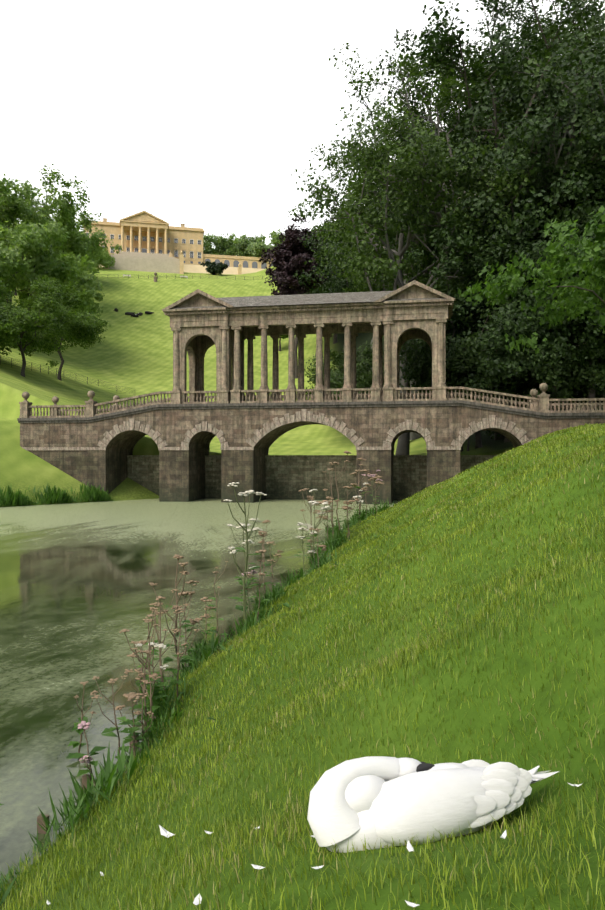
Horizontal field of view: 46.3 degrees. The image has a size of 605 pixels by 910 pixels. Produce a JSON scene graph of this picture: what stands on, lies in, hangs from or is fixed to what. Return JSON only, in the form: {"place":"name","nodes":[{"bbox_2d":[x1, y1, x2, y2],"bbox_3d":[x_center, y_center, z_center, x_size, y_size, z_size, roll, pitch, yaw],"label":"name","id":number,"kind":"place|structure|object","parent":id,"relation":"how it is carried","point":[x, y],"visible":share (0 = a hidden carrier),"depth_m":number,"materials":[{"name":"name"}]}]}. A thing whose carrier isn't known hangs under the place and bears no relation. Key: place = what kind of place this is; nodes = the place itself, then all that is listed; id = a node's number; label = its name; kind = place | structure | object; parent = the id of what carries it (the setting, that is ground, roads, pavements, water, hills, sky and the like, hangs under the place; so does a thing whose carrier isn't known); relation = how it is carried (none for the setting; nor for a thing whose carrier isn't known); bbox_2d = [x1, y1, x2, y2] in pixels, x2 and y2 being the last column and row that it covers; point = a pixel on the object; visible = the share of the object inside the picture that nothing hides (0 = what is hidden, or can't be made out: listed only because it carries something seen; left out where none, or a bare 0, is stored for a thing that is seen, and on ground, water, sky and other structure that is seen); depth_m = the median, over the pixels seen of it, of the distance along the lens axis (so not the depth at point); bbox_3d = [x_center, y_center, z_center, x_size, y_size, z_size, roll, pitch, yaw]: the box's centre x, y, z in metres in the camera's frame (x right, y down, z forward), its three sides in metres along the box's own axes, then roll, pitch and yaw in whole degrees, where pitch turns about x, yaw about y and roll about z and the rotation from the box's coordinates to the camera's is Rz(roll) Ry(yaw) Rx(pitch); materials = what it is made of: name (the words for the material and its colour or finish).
{"place":"outdoors","nodes":[
{"label":"outdoors","id":0,"kind":"place"},
{"bbox_2d":[0,498,401,890],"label":"lake water","id":1,"kind":"structure","parent":0,"point":[77,594],"depth_m":17.83,"materials":[{"name":"green liquid"}]},
{"bbox_2d":[0,266,604,909],"bbox_3d":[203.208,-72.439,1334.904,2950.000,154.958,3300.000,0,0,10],"label":"ground","id":2,"kind":"structure","parent":0,"point":[132,354],"depth_m":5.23,"materials":[{"name":"green plant"}]},
{"bbox_2d":[0,245,31,299],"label":"tree","id":3,"kind":"object","parent":2,"relation":"on","point":[6,273],"visible":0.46,"depth_m":123.40,"materials":[{"name":"green plant"}]},
{"bbox_2d":[0,310,33,346],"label":"tree","id":4,"kind":"object","parent":2,"relation":"on","point":[9,326],"visible":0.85,"depth_m":88.17,"materials":[{"name":"green plant"}]},
{"bbox_2d":[0,174,34,228],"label":"tree","id":5,"kind":"object","parent":2,"relation":"on","point":[6,182],"visible":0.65,"depth_m":148.43,"materials":[{"name":"green plant"}]},
{"bbox_2d":[8,195,58,295],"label":"tree","id":6,"kind":"object","parent":2,"relation":"on","point":[15,293],"depth_m":188.44,"materials":[{"name":"green plant"}]},
{"bbox_2d":[0,221,67,301],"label":"tree","id":7,"kind":"object","parent":2,"relation":"on","point":[39,262],"visible":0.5,"depth_m":128.30,"materials":[{"name":"green plant"}]},
{"bbox_2d":[0,178,67,303],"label":"tree","id":8,"kind":"object","parent":2,"relation":"on","point":[39,216],"visible":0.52,"depth_m":156.39,"materials":[{"name":"green plant"}]},
{"bbox_2d":[0,274,76,376],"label":"tree","id":9,"kind":"object","parent":2,"relation":"on","point":[41,313],"visible":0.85,"depth_m":93.97,"materials":[{"name":"green plant"}]},
{"bbox_2d":[0,222,95,345],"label":"tree","id":10,"kind":"object","parent":2,"relation":"on","point":[65,273],"visible":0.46,"depth_m":130.98,"materials":[{"name":"green plant"}]},
{"bbox_2d":[5,164,90,264],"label":"tree","id":11,"kind":"object","parent":2,"relation":"on","point":[67,212],"visible":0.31,"depth_m":168.57,"materials":[{"name":"green plant"}]},
{"bbox_2d":[1,275,110,380],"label":"tree","id":12,"kind":"object","parent":2,"relation":"on","point":[84,328],"visible":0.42,"depth_m":106.56,"materials":[{"name":"green plant"}]},
{"bbox_2d":[0,482,112,506],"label":"bank rushes","id":13,"kind":"object","parent":2,"relation":"on","point":[55,495],"visible":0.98,"depth_m":53.76,"materials":[{"name":"green plant"}]},
{"bbox_2d":[33,253,104,348],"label":"tree","id":14,"kind":"object","parent":2,"relation":"on","point":[86,285],"visible":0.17,"depth_m":147.46,"materials":[{"name":"green plant"}]},
{"bbox_2d":[32,207,122,273],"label":"tree","id":15,"kind":"object","parent":2,"relation":"on","point":[87,246],"visible":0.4,"depth_m":183.21,"materials":[{"name":"green plant"}]},
{"bbox_2d":[37,735,138,833],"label":"wooden posts","id":16,"kind":"object","parent":2,"relation":"on","point":[40,821],"visible":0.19,"depth_m":7.03,"materials":[{"name":"brown wood"}]},
{"bbox_2d":[73,226,110,273],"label":"tree","id":17,"kind":"object","parent":2,"relation":"on","point":[103,253],"visible":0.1,"depth_m":209.08,"materials":[{"name":"green plant"}]},
{"bbox_2d":[88,246,115,268],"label":"tree","id":18,"kind":"object","parent":2,"relation":"on","point":[109,257],"visible":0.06,"depth_m":243.61,"materials":[{"name":"green plant"}]},
{"bbox_2d":[114,308,153,316],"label":"cows","id":19,"kind":"object","parent":2,"relation":"on","point":[133,314],"visible":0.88,"depth_m":191.72,"materials":[{"name":"black"}]},
{"bbox_2d":[0,274,269,393],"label":"park railings","id":20,"kind":"object","parent":2,"relation":"on","point":[166,276],"visible":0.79,"depth_m":123.21,"materials":[{"name":"grey metal"}]},
{"bbox_2d":[83,211,272,274],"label":"mansion","id":21,"kind":"structure","parent":2,"relation":"on","point":[147,241],"depth_m":270.41,"materials":[{"name":"stone"}]},
{"bbox_2d":[0,451,383,805],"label":"waterside weeds","id":22,"kind":"object","parent":2,"relation":"on","point":[142,678],"visible":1,"depth_m":11.61,"materials":[{"name":"plant"}]},
{"bbox_2d":[0,499,396,905],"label":"waterside leaves","id":23,"kind":"object","parent":2,"relation":"on","point":[106,778],"visible":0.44,"depth_m":9.25,"materials":[{"name":"green plant"}]},
{"bbox_2d":[200,261,227,274],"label":"bush","id":24,"kind":"object","parent":2,"relation":"on","point":[213,268],"visible":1,"depth_m":261.44,"materials":[{"name":"green plant"}]},
{"bbox_2d":[203,233,243,255],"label":"tree","id":25,"kind":"object","parent":2,"relation":"on","point":[208,240],"visible":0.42,"depth_m":293.55,"materials":[{"name":"green plant"}]},
{"bbox_2d":[203,233,260,256],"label":"tree","id":26,"kind":"object","parent":2,"relation":"on","point":[241,244],"visible":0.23,"depth_m":296.59,"materials":[{"name":"green plant"}]},
{"bbox_2d":[231,233,268,256],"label":"tree","id":27,"kind":"object","parent":2,"relation":"on","point":[245,238],"visible":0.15,"depth_m":295.68,"materials":[{"name":"green plant"}]},
{"bbox_2d":[246,238,276,256],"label":"tree","id":28,"kind":"object","parent":2,"relation":"on","point":[256,248],"visible":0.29,"depth_m":283.00,"materials":[{"name":"green plant"}]},
{"bbox_2d":[268,228,284,245],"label":"tree","id":29,"kind":"object","parent":2,"relation":"on","point":[275,236],"visible":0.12,"depth_m":280.24,"materials":[{"name":"green plant"}]},
{"bbox_2d":[278,335,288,350],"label":"tree","id":30,"kind":"object","parent":2,"relation":"on","point":[284,336],"visible":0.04,"depth_m":174.76,"materials":[{"name":"green plant"}]},
{"bbox_2d":[206,529,377,721],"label":"broadleaf weeds","id":31,"kind":"object","parent":2,"relation":"on","point":[284,604],"visible":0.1,"depth_m":11.23,"materials":[{"name":"green plant"}]},
{"bbox_2d":[258,213,326,378],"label":"tree","id":32,"kind":"object","parent":2,"relation":"on","point":[290,257],"visible":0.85,"depth_m":147.53,"materials":[{"name":"purple plant"}]},
{"bbox_2d":[127,455,496,500],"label":"dam wall","id":33,"kind":"structure","parent":2,"relation":"on","point":[288,477],"depth_m":59.05,"materials":[{"name":"stone"}]},
{"bbox_2d":[20,406,604,503],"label":"bridge arches","id":34,"kind":"structure","parent":2,"relation":"on","point":[181,475],"depth_m":55.86,"materials":[{"name":"beige stone"}]},
{"bbox_2d":[22,409,531,450],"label":"arch stones","id":35,"kind":"object","parent":34,"relation":"attached to","point":[304,414],"visible":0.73,"depth_m":54.73,"materials":[{"name":"beige stone"}]},
{"bbox_2d":[17,400,604,422],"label":"bridge string course and deck","id":36,"kind":"object","parent":34,"relation":"on","point":[330,404],"visible":0.54,"depth_m":54.43,"materials":[{"name":"beige stone"}]},
{"bbox_2d":[171,318,446,394],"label":"columns","id":37,"kind":"structure","parent":36,"relation":"on","point":[350,361],"depth_m":55.82,"materials":[{"name":"beige stone"}]},
{"bbox_2d":[162,280,455,401],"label":"pavilion","id":38,"kind":"structure","parent":37,"relation":"on","point":[200,334],"depth_m":55.66,"materials":[{"name":"beige stone"}]},
{"bbox_2d":[172,291,445,308],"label":"roof","id":39,"kind":"structure","parent":38,"relation":"on","point":[311,299],"depth_m":55.93,"materials":[{"name":"grey stone"}]},
{"bbox_2d":[19,383,604,417],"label":"bridge balustrades","id":40,"kind":"object","parent":36,"relation":"on","point":[540,403],"visible":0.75,"depth_m":55.30,"materials":[{"name":"beige stone"}]},
{"bbox_2d":[47,783,581,906],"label":"feathers","id":41,"kind":"object","parent":2,"relation":"on","point":[164,832],"visible":0.77,"depth_m":2.70},
{"bbox_2d":[304,243,336,355],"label":"tree","id":42,"kind":"object","parent":2,"relation":"on","point":[319,258],"visible":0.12,"depth_m":159.66,"materials":[{"name":"green plant"}]},
{"bbox_2d":[315,225,337,343],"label":"tree","id":43,"kind":"object","parent":2,"relation":"on","point":[335,339],"depth_m":167.19,"materials":[{"name":"green plant"}]},
{"bbox_2d":[323,189,337,231],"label":"tree","id":44,"kind":"object","parent":2,"relation":"on","point":[334,207],"depth_m":181.89,"materials":[{"name":"green plant"}]},
{"bbox_2d":[305,349,360,399],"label":"tree","id":45,"kind":"object","parent":2,"relation":"on","point":[337,362],"visible":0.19,"depth_m":110.02,"materials":[{"name":"green plant"}]},
{"bbox_2d":[311,219,363,350],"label":"tree","id":46,"kind":"object","parent":2,"relation":"on","point":[339,241],"visible":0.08,"depth_m":156.33,"materials":[{"name":"green plant"}]},
{"bbox_2d":[304,362,383,399],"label":"bushes","id":47,"kind":"object","parent":2,"relation":"on","point":[335,377],"visible":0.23,"depth_m":98.84,"materials":[{"name":"green plant"}]},
{"bbox_2d":[321,206,392,348],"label":"tree","id":48,"kind":"object","parent":2,"relation":"on","point":[349,272],"visible":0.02,"depth_m":133.25,"materials":[{"name":"green plant"}]},
{"bbox_2d":[293,153,433,377],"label":"tree","id":49,"kind":"object","parent":2,"relation":"on","point":[339,285],"visible":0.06,"depth_m":100.59,"materials":[{"name":"green plant"}]},
{"bbox_2d":[343,169,385,233],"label":"tree","id":50,"kind":"object","parent":2,"relation":"on","point":[377,192],"depth_m":133.60,"materials":[{"name":"green plant"}]},
{"bbox_2d":[340,341,409,391],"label":"tree","id":51,"kind":"object","parent":2,"relation":"on","point":[364,366],"visible":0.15,"depth_m":101.10,"materials":[{"name":"green plant"}]},
{"bbox_2d":[325,95,438,285],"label":"tree","id":52,"kind":"object","parent":2,"relation":"on","point":[368,145],"visible":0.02,"depth_m":105.92,"materials":[{"name":"green plant"}]},
{"bbox_2d":[312,141,457,387],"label":"tree","id":53,"kind":"object","parent":2,"relation":"on","point":[357,278],"visible":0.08,"depth_m":80.47,"materials":[{"name":"green plant"}]},
{"bbox_2d":[288,109,508,454],"bbox_3d":[8.850,-14.021,65.495,20.294,29.236,20.599,0,0,10],"label":"tree","id":54,"kind":"object","parent":2,"relation":"on","point":[391,268],"visible":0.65,"depth_m":62.66,"materials":[{"name":"green plant"}]},
{"bbox_2d":[311,43,504,439],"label":"tree","id":55,"kind":"object","parent":2,"relation":"on","point":[413,436],"visible":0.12,"depth_m":80.64,"materials":[{"name":"green plant"}]},
{"bbox_2d":[345,0,519,275],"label":"tree","id":56,"kind":"object","parent":2,"relation":"on","point":[430,33],"visible":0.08,"depth_m":84.43,"materials":[{"name":"green plant"}]},
{"bbox_2d":[307,756,558,852],"bbox_3d":[0.598,1.472,3.052,1.258,0.376,0.390,4,-20,-21],"label":"swan","id":57,"kind":"object","parent":2,"relation":"on","point":[382,800],"visible":0.96,"depth_m":2.85,"materials":[{"name":"white"}]},
{"bbox_2d":[373,57,494,231],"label":"tree","id":58,"kind":"object","parent":2,"relation":"on","point":[429,121],"visible":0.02,"depth_m":110.30,"materials":[{"name":"green plant"}]},
{"bbox_2d":[319,46,578,284],"bbox_3d":[13.448,-20.052,66.153,22.839,40.220,19.651,0,0,29],"label":"tree","id":59,"kind":"object","parent":2,"relation":"on","point":[437,181],"visible":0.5,"depth_m":62.62,"materials":[{"name":"green plant"}]},
{"bbox_2d":[414,94,485,129],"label":"tree","id":60,"kind":"object","parent":2,"relation":"on","point":[432,116],"depth_m":139.41,"materials":[{"name":"green plant"}]},
{"bbox_2d":[368,253,534,451],"bbox_3d":[13.296,-8.392,63.651,15.408,17.034,13.994,0,0,10],"label":"tree","id":61,"kind":"object","parent":2,"relation":"on","point":[410,375],"visible":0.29,"depth_m":60.67,"materials":[{"name":"green plant"}]},
{"bbox_2d":[395,1,522,198],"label":"tree","id":62,"kind":"object","parent":2,"relation":"on","point":[480,29],"visible":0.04,"depth_m":103.09,"materials":[{"name":"green plant"}]},
{"bbox_2d":[405,321,530,450],"bbox_3d":[14.638,-5.707,62.523,11.594,11.541,11.430,0,0,-42],"label":"tree","id":63,"kind":"object","parent":2,"relation":"on","point":[454,366],"visible":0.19,"depth_m":59.78,"materials":[{"name":"green plant"}]},
{"bbox_2d":[449,265,522,448],"bbox_3d":[16.391,-8.753,64.754,9.553,17.048,7.912,0,0,-26],"label":"tree","id":64,"kind":"object","parent":2,"relation":"on","point":[478,441],"visible":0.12,"depth_m":63.59,"materials":[{"name":"green plant"}]},
{"bbox_2d":[373,0,604,439],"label":"tree","id":65,"kind":"object","parent":2,"relation":"on","point":[534,163],"visible":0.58,"depth_m":59.78,"materials":[{"name":"green plant"}]},
{"bbox_2d":[413,133,577,296],"bbox_3d":[19.700,-16.628,66.701,18.722,29.047,20.334,0,0,10],"label":"tree","id":66,"kind":"object","parent":2,"relation":"on","point":[528,228],"visible":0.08,"depth_m":60.70,"materials":[{"name":"green plant"}]},
{"bbox_2d":[400,210,602,441],"bbox_3d":[16.459,-12.110,62.884,17.070,22.589,15.412,0,0,-16],"label":"tree","id":67,"kind":"object","parent":2,"relation":"on","point":[504,319],"visible":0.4,"depth_m":58.98,"materials":[{"name":"green plant"}]},
{"bbox_2d":[411,0,604,228],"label":"tree","id":68,"kind":"object","parent":2,"relation":"on","point":[592,9],"visible":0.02,"depth_m":79.52,"materials":[{"name":"green plant"}]},
{"bbox_2d":[458,301,572,438],"bbox_3d":[18.643,-7.070,63.358,11.748,12.212,10.628,0,0,10],"label":"tree","id":69,"kind":"object","parent":2,"relation":"on","point":[546,373],"visible":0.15,"depth_m":60.06,"materials":[{"name":"green plant"}]},
{"bbox_2d":[430,0,604,407],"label":"tree","id":70,"kind":"object","parent":2,"relation":"on","point":[570,102],"visible":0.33,"depth_m":59.78,"materials":[{"name":"green plant"}]},
{"bbox_2d":[489,0,549,228],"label":"tree","id":71,"kind":"object","parent":2,"relation":"on","point":[512,12],"visible":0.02,"depth_m":95.36,"materials":[{"name":"green plant"}]},
{"bbox_2d":[453,195,604,410],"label":"tree","id":72,"kind":"object","parent":2,"relation":"on","point":[552,350],"visible":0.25,"depth_m":58.41,"materials":[{"name":"green plant"}]},
{"bbox_2d":[458,205,604,353],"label":"tree","id":73,"kind":"object","parent":2,"relation":"on","point":[571,292],"visible":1,"depth_m":42.12,"materials":[{"name":"green plant"}]},
{"bbox_2d":[479,18,604,233],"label":"tree","id":74,"kind":"object","parent":2,"relation":"on","point":[507,72],"visible":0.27,"depth_m":57.67,"materials":[{"name":"green plant"}]},
{"bbox_2d":[484,229,604,409],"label":"tree","id":75,"kind":"object","parent":2,"relation":"on","point":[593,394],"visible":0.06,"depth_m":60.09,"materials":[{"name":"green plant"}]},
{"bbox_2d":[497,0,604,137],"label":"tree","id":76,"kind":"object","parent":2,"relation":"on","point":[588,38],"visible":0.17,"depth_m":74.89,"materials":[{"name":"green plant"}]},
{"bbox_2d":[514,290,604,406],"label":"tree","id":77,"kind":"object","parent":2,"relation":"on","point":[598,380],"visible":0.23,"depth_m":61.16,"materials":[{"name":"green plant"}]},
{"bbox_2d":[515,108,604,397],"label":"tree","id":78,"kind":"object","parent":2,"relation":"on","point":[548,181],"visible":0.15,"depth_m":59.95,"materials":[{"name":"green plant"}]},
{"bbox_2d":[516,3,604,96],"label":"tree","id":79,"kind":"object","parent":2,"relation":"on","point":[558,26],"depth_m":98.56,"materials":[{"name":"green plant"}]},
{"bbox_2d":[517,343,604,409],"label":"tree","id":80,"kind":"object","parent":2,"relation":"on","point":[575,365],"visible":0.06,"depth_m":61.66,"materials":[{"name":"green plant"}]},
{"bbox_2d":[536,44,604,244],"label":"tree","id":81,"kind":"object","parent":2,"relation":"on","point":[569,158],"visible":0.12,"depth_m":60.09,"materials":[{"name":"green plant"}]},
{"bbox_2d":[561,324,604,395],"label":"tree","id":82,"kind":"object","parent":2,"relation":"on","point":[594,361],"visible":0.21,"depth_m":61.00,"materials":[{"name":"green plant"}]},
{"bbox_2d":[0,0,604,255],"label":"sky","id":83,"kind":"structure","parent":0,"point":[203,114],"materials":[{"name":"white"}]}
]}

